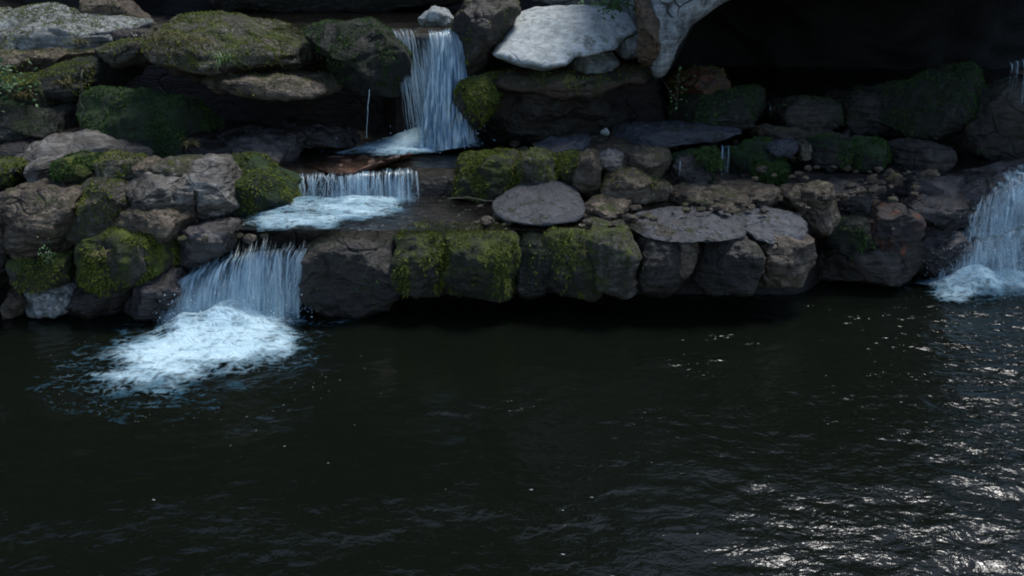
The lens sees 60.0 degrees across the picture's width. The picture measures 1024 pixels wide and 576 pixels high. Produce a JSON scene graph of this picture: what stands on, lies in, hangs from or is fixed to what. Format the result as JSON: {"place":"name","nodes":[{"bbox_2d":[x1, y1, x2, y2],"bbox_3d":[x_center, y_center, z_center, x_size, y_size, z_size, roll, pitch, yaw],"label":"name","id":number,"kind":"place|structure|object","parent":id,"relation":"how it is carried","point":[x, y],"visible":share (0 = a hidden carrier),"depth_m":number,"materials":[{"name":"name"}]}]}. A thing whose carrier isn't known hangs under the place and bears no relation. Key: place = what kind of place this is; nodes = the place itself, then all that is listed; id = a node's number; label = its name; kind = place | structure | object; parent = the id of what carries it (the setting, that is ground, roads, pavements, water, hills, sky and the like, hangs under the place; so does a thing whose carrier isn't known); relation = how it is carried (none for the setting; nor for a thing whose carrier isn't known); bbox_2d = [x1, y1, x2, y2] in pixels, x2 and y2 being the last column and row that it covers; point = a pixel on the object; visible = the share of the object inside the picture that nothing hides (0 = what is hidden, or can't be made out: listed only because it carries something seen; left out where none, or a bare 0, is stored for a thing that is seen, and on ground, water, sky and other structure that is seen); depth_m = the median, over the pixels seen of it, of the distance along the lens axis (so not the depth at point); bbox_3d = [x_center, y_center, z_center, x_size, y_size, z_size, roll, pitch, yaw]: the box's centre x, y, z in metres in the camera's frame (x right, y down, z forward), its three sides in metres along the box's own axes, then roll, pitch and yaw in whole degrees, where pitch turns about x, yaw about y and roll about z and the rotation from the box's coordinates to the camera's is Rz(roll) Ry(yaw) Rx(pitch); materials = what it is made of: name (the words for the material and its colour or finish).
{"place":"outdoors","nodes":[
{"label":"outdoors","id":0,"kind":"place"},
{"bbox_2d":[299,169,422,204],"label":"waterfall","id":1,"kind":"structure","parent":0,"point":[355,184],"depth_m":8.94,"materials":[{"name":"liquid"}]},
{"bbox_2d":[243,9,523,27],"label":"top stream water","id":2,"kind":"structure","parent":0,"point":[384,20],"depth_m":12.25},
{"bbox_2d":[418,5,453,27],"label":"boulder","id":3,"kind":"object","parent":2,"relation":"on","point":[435,16],"visible":0.99,"depth_m":10.19,"materials":[{"name":"stone"}]},
{"bbox_2d":[280,139,532,167],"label":"pool water","id":4,"kind":"structure","parent":0,"point":[353,157],"depth_m":9.55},
{"bbox_2d":[343,127,479,154],"bbox_3d":[-1.138,-1.742,10.076,2.744,0.205,2.418,0,20,0],"label":"foam","id":5,"kind":"object","parent":4,"relation":"on","point":[392,145],"visible":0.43,"depth_m":9.88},
{"bbox_2d":[534,133,592,152],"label":"flat stone","id":6,"kind":"object","parent":4,"relation":"on","point":[580,141],"visible":0.59,"depth_m":9.40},
{"bbox_2d":[560,133,671,165],"bbox_3d":[1.227,-1.521,9.545,1.616,0.292,1.264,-4,20,-11],"label":"rock slab","id":7,"kind":"object","parent":4,"relation":"on","point":[603,142],"visible":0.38,"depth_m":9.49,"materials":[{"name":"grey stone"}]},
{"bbox_2d":[336,28,494,152],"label":"waterfall","id":8,"kind":"structure","parent":0,"point":[445,124],"depth_m":9.73,"materials":[{"name":"liquid"}]},
{"bbox_2d":[215,193,685,230],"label":"pool water","id":9,"kind":"structure","parent":0,"point":[426,216],"depth_m":8.32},
{"bbox_2d":[252,195,401,228],"bbox_3d":[-1.746,-0.676,8.197,2.623,0.088,1.817,0,20,0],"label":"foam","id":10,"kind":"object","parent":9,"relation":"on","point":[339,207],"visible":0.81,"depth_m":8.40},
{"bbox_2d":[492,181,585,226],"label":"flat stone","id":11,"kind":"object","parent":9,"relation":"on","point":[544,204],"visible":0.88,"depth_m":8.27,"materials":[{"name":"stone"}]},
{"bbox_2d":[571,148,601,198],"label":"stone block","id":12,"kind":"structure","parent":9,"relation":"on","point":[586,178],"depth_m":8.75,"materials":[{"name":"grey stone"}]},
{"bbox_2d":[0,273,1023,575],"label":"pool water","id":13,"kind":"structure","parent":0,"point":[832,429],"depth_m":5.93,"materials":[{"name":"liquid"}]},
{"bbox_2d":[0,288,25,319],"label":"boulder","id":14,"kind":"object","parent":13,"relation":"on","point":[13,305],"visible":0.66,"depth_m":7.94,"materials":[{"name":"grey stone"}]},
{"bbox_2d":[24,277,77,318],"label":"boulder","id":15,"kind":"object","parent":13,"relation":"on","point":[53,302],"visible":0.57,"depth_m":7.89,"materials":[{"name":"stone"}]},
{"bbox_2d":[5,246,77,294],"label":"stone block","id":16,"kind":"structure","parent":15,"relation":"on","point":[31,275],"depth_m":7.81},
{"bbox_2d":[0,178,82,259],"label":"stone block","id":17,"kind":"structure","parent":16,"relation":"on","point":[44,209],"depth_m":7.78,"materials":[{"name":"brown stone"}]},
{"bbox_2d":[0,156,28,191],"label":"stone block","id":18,"kind":"structure","parent":17,"relation":"on","point":[11,170],"depth_m":8.25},
{"bbox_2d":[23,154,64,181],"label":"stone block","id":19,"kind":"structure","parent":17,"relation":"on","point":[35,169],"depth_m":8.17,"materials":[{"name":"grey stone"}]},
{"bbox_2d":[47,149,101,183],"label":"stone block","id":20,"kind":"structure","parent":17,"relation":"on","point":[75,167],"depth_m":8.13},
{"bbox_2d":[65,285,132,319],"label":"boulder","id":21,"kind":"object","parent":13,"relation":"in","point":[83,304],"visible":0.38,"depth_m":7.93,"materials":[{"name":"stone"}]},
{"bbox_2d":[124,264,196,320],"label":"boulder","id":22,"kind":"object","parent":13,"relation":"in","point":[148,300],"visible":0.58,"depth_m":7.87,"materials":[{"name":"stone"}]},
{"bbox_2d":[74,225,179,296],"bbox_3d":[-3.493,-0.269,8.027,1.034,0.663,0.808,0,20,0],"label":"boulder","id":23,"kind":"object","parent":22,"relation":"on","point":[131,260],"visible":0.81,"depth_m":7.75,"materials":[{"name":"stone"}]},
{"bbox_2d":[65,176,130,244],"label":"boulder","id":24,"kind":"object","parent":23,"relation":"on","point":[102,203],"visible":0.59,"depth_m":7.85,"materials":[{"name":"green stone"}]},
{"bbox_2d":[92,149,147,178],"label":"stone block","id":25,"kind":"structure","parent":24,"relation":"on","point":[117,163],"depth_m":8.14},
{"bbox_2d":[111,207,197,244],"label":"boulder","id":26,"kind":"object","parent":23,"relation":"on","point":[162,225],"visible":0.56,"depth_m":7.87,"materials":[{"name":"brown stone"}]},
{"bbox_2d":[125,172,179,210],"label":"boulder","id":27,"kind":"object","parent":26,"relation":"on","point":[147,191],"visible":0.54,"depth_m":7.95,"materials":[{"name":"grey stone"}]},
{"bbox_2d":[172,174,197,212],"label":"stone block","id":28,"kind":"structure","parent":26,"relation":"on","point":[183,197],"depth_m":8.04,"materials":[{"name":"grey stone"}]},
{"bbox_2d":[150,154,204,179],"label":"stone block","id":29,"kind":"structure","parent":28,"relation":"on","point":[176,166],"depth_m":8.22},
{"bbox_2d":[178,217,241,268],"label":"boulder","id":30,"kind":"object","parent":22,"relation":"on","point":[194,253],"visible":0.93,"depth_m":7.99,"materials":[{"name":"stone"}]},
{"bbox_2d":[94,299,299,392],"bbox_3d":[-2.590,0.498,7.090,3.118,0.199,2.858,0,20,0],"label":"foam","id":31,"kind":"object","parent":13,"relation":"on","point":[229,337],"visible":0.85,"depth_m":7.40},
{"bbox_2d":[154,240,312,336],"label":"waterfall","id":32,"kind":"structure","parent":13,"relation":"on","point":[254,282],"depth_m":7.96,"materials":[{"name":"liquid"}]},
{"bbox_2d":[299,222,400,318],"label":"ledge block","id":33,"kind":"structure","parent":13,"relation":"in","point":[346,272],"depth_m":7.87,"materials":[{"name":"stone"}]},
{"bbox_2d":[916,225,973,281],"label":"boulder","id":34,"kind":"object","parent":13,"relation":"on","point":[947,248],"visible":0.59,"depth_m":8.76,"materials":[{"name":"stone"}]},
{"bbox_2d":[923,166,1023,300],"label":"waterfall","id":35,"kind":"structure","parent":13,"relation":"on","point":[1006,211],"depth_m":8.72,"materials":[{"name":"liquid"}]},
{"bbox_2d":[928,264,1023,300],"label":"foam","id":36,"kind":"object","parent":13,"relation":"on","point":[959,277],"visible":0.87,"depth_m":8.58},
{"bbox_2d":[958,158,1023,271],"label":"boulder","id":37,"kind":"object","parent":13,"relation":"in","point":[978,184],"visible":0.37,"depth_m":9.00,"materials":[{"name":"stone"}]},
{"bbox_2d":[0,0,1023,294],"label":"stream bed","id":38,"kind":"object","parent":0,"point":[378,116],"visible":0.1,"depth_m":10.47,"materials":[{"name":"stone"}]},
{"bbox_2d":[0,95,79,142],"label":"boulder","id":39,"kind":"object","parent":38,"relation":"on","point":[18,121],"visible":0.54,"depth_m":9.26,"materials":[{"name":"stone"}]},
{"bbox_2d":[0,70,61,106],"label":"boulder","id":40,"kind":"object","parent":39,"relation":"on","point":[42,100],"visible":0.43,"depth_m":9.40,"materials":[{"name":"plant"}]},
{"bbox_2d":[25,54,146,102],"bbox_3d":[-4.766,-2.408,9.975,1.117,0.578,1.338,0,20,0],"label":"rock slab","id":41,"kind":"object","parent":40,"relation":"on","point":[98,71],"visible":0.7,"depth_m":9.60,"materials":[{"name":"stone"}]},
{"bbox_2d":[94,35,153,68],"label":"rock slab","id":42,"kind":"object","parent":41,"relation":"on","point":[121,53],"visible":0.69,"depth_m":9.65,"materials":[{"name":"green stone"}]},
{"bbox_2d":[0,47,95,73],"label":"rock slab","id":43,"kind":"object","parent":38,"relation":"on","point":[42,58],"visible":0.58,"depth_m":10.20,"materials":[{"name":"grey stone"}]},
{"bbox_2d":[0,1,152,49],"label":"rock slab","id":44,"kind":"object","parent":38,"relation":"on","point":[47,25],"visible":0.78,"depth_m":11.07,"materials":[{"name":"stone"}]},
{"bbox_2d":[15,128,154,161],"bbox_3d":[-4.428,-1.318,8.899,1.652,0.487,1.032,0,20,0],"label":"rock slab","id":45,"kind":"object","parent":38,"relation":"on","point":[91,140],"visible":0.52,"depth_m":8.70,"materials":[{"name":"grey stone"}]},
{"bbox_2d":[79,0,156,24],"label":"boulder","id":46,"kind":"object","parent":38,"relation":"on","point":[118,7],"visible":0.49,"depth_m":12.02,"materials":[{"name":"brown stone"}]},
{"bbox_2d":[75,84,224,158],"bbox_3d":[-3.884,-1.697,9.378,1.550,0.879,1.089,0,20,0],"label":"boulder","id":47,"kind":"object","parent":38,"relation":"on","point":[162,125],"visible":0.79,"depth_m":9.05,"materials":[{"name":"plant"}]},
{"bbox_2d":[185,153,242,221],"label":"stone block","id":48,"kind":"structure","parent":38,"relation":"on","point":[211,178],"depth_m":8.14,"materials":[{"name":"grey stone"}]},
{"bbox_2d":[214,124,307,164],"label":"flat stone","id":49,"kind":"object","parent":38,"relation":"on","point":[279,145],"visible":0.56,"depth_m":9.33,"materials":[{"name":"stone"}]},
{"bbox_2d":[189,66,341,101],"bbox_3d":[-2.790,-2.371,9.950,1.885,0.368,2.202,0,20,0],"label":"rock slab","id":50,"kind":"object","parent":38,"relation":"on","point":[310,83],"visible":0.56,"depth_m":9.15,"materials":[{"name":"brown stone"}]},
{"bbox_2d":[140,10,327,76],"bbox_3d":[-2.874,-2.733,10.037,2.130,0.789,2.731,0,20,0],"label":"rock slab","id":51,"kind":"object","parent":50,"relation":"on","point":[260,44],"visible":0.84,"depth_m":9.30,"materials":[{"name":"green stone"}]},
{"bbox_2d":[231,151,302,226],"bbox_3d":[-2.467,-0.973,8.728,0.777,0.684,0.897,0,20,0],"label":"boulder","id":52,"kind":"object","parent":38,"relation":"on","point":[265,182],"visible":0.69,"depth_m":8.48,"materials":[{"name":"plant"}]},
{"bbox_2d":[280,116,360,151],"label":"flat stone","id":53,"kind":"object","parent":38,"relation":"on","point":[322,135],"visible":0.6,"depth_m":9.89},
{"bbox_2d":[205,0,463,20],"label":"rock slab","id":54,"kind":"object","parent":38,"relation":"on","point":[310,6],"visible":0.67,"depth_m":13.43,"materials":[{"name":"stone"}]},
{"bbox_2d":[300,16,415,97],"bbox_3d":[-1.688,-2.533,9.784,1.252,0.883,1.223,0,20,0],"label":"boulder","id":55,"kind":"object","parent":38,"relation":"on","point":[363,55],"visible":0.94,"depth_m":9.45,"materials":[{"name":"stone"}]},
{"bbox_2d":[304,153,412,176],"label":"flat stone","id":56,"kind":"object","parent":38,"relation":"on","point":[343,171],"visible":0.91,"depth_m":9.26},
{"bbox_2d":[389,220,448,298],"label":"ledge block","id":57,"kind":"structure","parent":38,"relation":"on","point":[418,260],"depth_m":7.84,"materials":[{"name":"stone"}]},
{"bbox_2d":[439,220,521,302],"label":"ledge block","id":58,"kind":"structure","parent":38,"relation":"on","point":[483,264],"depth_m":7.83,"materials":[{"name":"stone"}]},
{"bbox_2d":[450,147,520,204],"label":"stone block","id":59,"kind":"structure","parent":38,"relation":"on","point":[488,175],"depth_m":8.87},
{"bbox_2d":[512,223,553,299],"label":"ledge block","id":60,"kind":"structure","parent":38,"relation":"on","point":[533,275],"depth_m":7.91,"materials":[{"name":"stone"}]},
{"bbox_2d":[515,145,559,183],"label":"boulder","id":61,"kind":"object","parent":38,"relation":"on","point":[535,164],"visible":0.76,"depth_m":8.78,"materials":[{"name":"plant"}]},
{"bbox_2d":[474,68,637,147],"bbox_3d":[0.387,-2.050,10.280,2.340,1.009,1.416,0,20,0],"label":"rock slab","id":62,"kind":"object","parent":38,"relation":"on","point":[527,120],"visible":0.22,"depth_m":9.90,"materials":[{"name":"stone"}]},
{"bbox_2d":[452,73,503,130],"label":"boulder","id":63,"kind":"object","parent":62,"relation":"on","point":[476,101],"visible":0.95,"depth_m":9.50,"materials":[{"name":"plant"}]},
{"bbox_2d":[450,0,520,77],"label":"boulder","id":64,"kind":"object","parent":62,"relation":"on","point":[481,28],"visible":0.83,"depth_m":9.61,"materials":[{"name":"stone"}]},
{"bbox_2d":[488,63,651,101],"bbox_3d":[0.646,-2.262,9.782,1.933,0.386,1.053,0,20,0],"label":"rock slab","id":65,"kind":"object","parent":62,"relation":"on","point":[562,84],"visible":0.93,"depth_m":9.48,"materials":[{"name":"stone"}]},
{"bbox_2d":[491,4,636,70],"bbox_3d":[0.589,-2.856,10.038,1.713,0.626,1.865,0,20,0],"label":"boulder","id":66,"kind":"object","parent":65,"relation":"on","point":[546,38],"visible":0.94,"depth_m":9.59,"materials":[{"name":"stone"}]},
{"bbox_2d":[633,0,660,66],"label":"rock pillar","id":67,"kind":"object","parent":65,"relation":"on","point":[647,20],"visible":0.95,"depth_m":9.10,"materials":[{"name":"brown stone"}]},
{"bbox_2d":[565,51,619,73],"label":"boulder","id":68,"kind":"object","parent":62,"relation":"on","point":[603,62],"visible":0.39,"depth_m":9.80,"materials":[{"name":"stone"}]},
{"bbox_2d":[177,140,939,243],"bbox_3d":[0.713,-1.055,8.970,7.588,0.508,2.609,0,20,0],"label":"rubble","id":69,"kind":"object","parent":38,"relation":"on","point":[893,178],"visible":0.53,"depth_m":8.53,"materials":[{"name":"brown stone"}]},
{"bbox_2d":[611,120,741,146],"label":"flat stone","id":70,"kind":"object","parent":69,"relation":"on","point":[669,133],"visible":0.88,"depth_m":9.56,"materials":[{"name":"stone"}]},
{"bbox_2d":[553,149,580,189],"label":"stone block","id":71,"kind":"structure","parent":38,"relation":"on","point":[567,163],"depth_m":8.87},
{"bbox_2d":[541,219,602,301],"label":"ledge block","id":72,"kind":"structure","parent":38,"relation":"on","point":[573,274],"depth_m":7.82,"materials":[{"name":"stone"}]},
{"bbox_2d":[584,194,632,220],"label":"flat stone","id":73,"kind":"object","parent":38,"relation":"on","point":[600,205],"visible":0.81,"depth_m":8.47,"materials":[{"name":"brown stone"}]},
{"bbox_2d":[585,217,641,299],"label":"ledge block","id":74,"kind":"structure","parent":38,"relation":"on","point":[615,255],"depth_m":7.77,"materials":[{"name":"green stone"}]},
{"bbox_2d":[599,166,672,205],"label":"boulder","id":75,"kind":"object","parent":38,"relation":"on","point":[638,186],"visible":0.77,"depth_m":8.76,"materials":[{"name":"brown stone"}]},
{"bbox_2d":[627,146,671,177],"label":"boulder","id":76,"kind":"object","parent":38,"relation":"on","point":[652,161],"visible":0.74,"depth_m":8.93,"materials":[{"name":"grey stone"}]},
{"bbox_2d":[627,218,695,297],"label":"ledge block","id":77,"kind":"structure","parent":38,"relation":"on","point":[658,271],"depth_m":7.82,"materials":[{"name":"stone"}]},
{"bbox_2d":[679,242,698,278],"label":"ledge block","id":78,"kind":"structure","parent":77,"relation":"on","point":[689,257],"depth_m":7.78,"materials":[{"name":"grey stone"}]},
{"bbox_2d":[619,0,728,77],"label":"rock arch","id":79,"kind":"object","parent":38,"relation":"on","point":[678,18],"visible":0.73,"depth_m":9.16,"materials":[{"name":"stone"}]},
{"bbox_2d":[665,148,714,183],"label":"boulder","id":80,"kind":"object","parent":38,"relation":"on","point":[684,166],"visible":0.57,"depth_m":9.05,"materials":[{"name":"stone"}]},
{"bbox_2d":[691,145,725,172],"bbox_3d":[1.995,-1.312,9.033,0.324,0.294,0.366,-13,24,-32],"label":"moss cushion","id":81,"kind":"object","parent":80,"relation":"on","point":[709,159],"visible":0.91,"depth_m":8.94,"materials":[{"name":"green plant"}]},
{"bbox_2d":[668,83,765,130],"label":"boulder","id":82,"kind":"object","parent":38,"relation":"on","point":[741,107],"visible":0.76,"depth_m":9.91,"materials":[{"name":"stone"}]},
{"bbox_2d":[665,65,730,98],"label":"boulder","id":83,"kind":"object","parent":82,"relation":"on","point":[706,80],"visible":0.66,"depth_m":10.12,"materials":[{"name":"orange stone"}]},
{"bbox_2d":[668,179,780,214],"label":"flat stone","id":84,"kind":"object","parent":38,"relation":"on","point":[748,189],"visible":0.59,"depth_m":8.76,"materials":[{"name":"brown stone"}]},
{"bbox_2d":[751,160,790,185],"bbox_3d":[2.659,-1.169,9.082,0.428,0.281,0.317,0,20,0],"label":"moss cushion","id":85,"kind":"object","parent":84,"relation":"on","point":[781,170],"visible":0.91,"depth_m":9.02,"materials":[{"name":"green plant"}]},
{"bbox_2d":[690,234,765,296],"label":"ledge block","id":86,"kind":"structure","parent":38,"relation":"on","point":[730,267],"depth_m":7.86,"materials":[{"name":"stone"}]},
{"bbox_2d":[626,206,746,244],"bbox_3d":[1.618,-0.588,8.166,1.112,0.153,0.968,0,20,0],"label":"rock slab","id":87,"kind":"object","parent":86,"relation":"on","point":[706,226],"visible":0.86,"depth_m":8.03,"materials":[{"name":"stone"}]},
{"bbox_2d":[726,136,792,174],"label":"boulder","id":88,"kind":"object","parent":38,"relation":"on","point":[748,154],"visible":0.54,"depth_m":9.30,"materials":[{"name":"plant"}]},
{"bbox_2d":[766,138,798,158],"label":"boulder","id":89,"kind":"object","parent":88,"relation":"on","point":[784,148],"visible":0.99,"depth_m":9.15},
{"bbox_2d":[752,233,816,288],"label":"ledge block","id":90,"kind":"structure","parent":38,"relation":"on","point":[790,260],"depth_m":7.93,"materials":[{"name":"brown stone"}]},
{"bbox_2d":[733,205,807,244],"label":"rock slab","id":91,"kind":"object","parent":90,"relation":"on","point":[758,226],"visible":0.77,"depth_m":8.11,"materials":[{"name":"stone"}]},
{"bbox_2d":[764,93,844,130],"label":"boulder","id":92,"kind":"object","parent":38,"relation":"on","point":[806,111],"visible":0.76,"depth_m":10.04,"materials":[{"name":"stone"}]},
{"bbox_2d":[795,180,840,237],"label":"boulder","id":93,"kind":"object","parent":38,"relation":"on","point":[822,218],"visible":0.76,"depth_m":8.46,"materials":[{"name":"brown stone"}]},
{"bbox_2d":[800,132,855,172],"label":"stone block","id":94,"kind":"structure","parent":38,"relation":"on","point":[829,149],"depth_m":9.15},
{"bbox_2d":[827,177,879,215],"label":"boulder","id":95,"kind":"object","parent":38,"relation":"on","point":[858,205],"visible":0.51,"depth_m":8.72,"materials":[{"name":"stone"}]},
{"bbox_2d":[824,85,892,136],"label":"boulder","id":96,"kind":"object","parent":38,"relation":"on","point":[862,105],"visible":0.61,"depth_m":10.23,"materials":[{"name":"stone"}]},
{"bbox_2d":[871,61,988,141],"bbox_3d":[4.781,-2.153,10.155,1.493,0.877,1.187,0,20,0],"label":"boulder","id":97,"kind":"object","parent":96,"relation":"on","point":[937,103],"visible":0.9,"depth_m":9.83,"materials":[{"name":"stone"}]},
{"bbox_2d":[848,135,892,173],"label":"boulder","id":98,"kind":"object","parent":38,"relation":"on","point":[871,153],"visible":0.84,"depth_m":9.14,"materials":[{"name":"plant"}]},
{"bbox_2d":[819,240,926,287],"bbox_3d":[3.616,-0.255,8.824,1.232,0.486,0.625,0,20,0],"label":"boulder","id":99,"kind":"object","parent":38,"relation":"on","point":[883,267],"visible":0.67,"depth_m":8.64,"materials":[{"name":"stone"}]},
{"bbox_2d":[818,211,876,261],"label":"boulder","id":100,"kind":"object","parent":99,"relation":"on","point":[849,236],"visible":0.73,"depth_m":8.52,"materials":[{"name":"stone"}]},
{"bbox_2d":[866,199,925,254],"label":"boulder","id":101,"kind":"object","parent":99,"relation":"on","point":[897,226],"visible":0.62,"depth_m":8.51,"materials":[{"name":"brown stone"}]},
{"bbox_2d":[897,166,966,196],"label":"rock slab","id":102,"kind":"object","parent":38,"relation":"on","point":[951,183],"visible":0.48,"depth_m":8.97,"materials":[{"name":"stone"}]},
{"bbox_2d":[887,138,956,171],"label":"boulder","id":103,"kind":"object","parent":102,"relation":"on","point":[910,154],"visible":0.62,"depth_m":9.18,"materials":[{"name":"stone"}]},
{"bbox_2d":[896,191,970,230],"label":"rock slab","id":104,"kind":"object","parent":38,"relation":"on","point":[945,211],"visible":0.62,"depth_m":8.76,"materials":[{"name":"stone"}]},
{"bbox_2d":[938,76,1023,161],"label":"boulder","id":105,"kind":"object","parent":38,"relation":"on","point":[993,130],"visible":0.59,"depth_m":9.60,"materials":[{"name":"stone"}]},
{"bbox_2d":[24,0,1023,68],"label":"cliff","id":106,"kind":"structure","parent":0,"point":[913,34],"depth_m":15.38,"materials":[{"name":"stone"}]},
{"bbox_2d":[720,149,998,172],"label":"bank water","id":107,"kind":"structure","parent":0,"point":[986,163],"depth_m":9.43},
{"bbox_2d":[749,123,850,154],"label":"flat stone","id":108,"kind":"object","parent":107,"relation":"on","point":[763,130],"visible":0.46,"depth_m":9.83,"materials":[{"name":"grey stone"}]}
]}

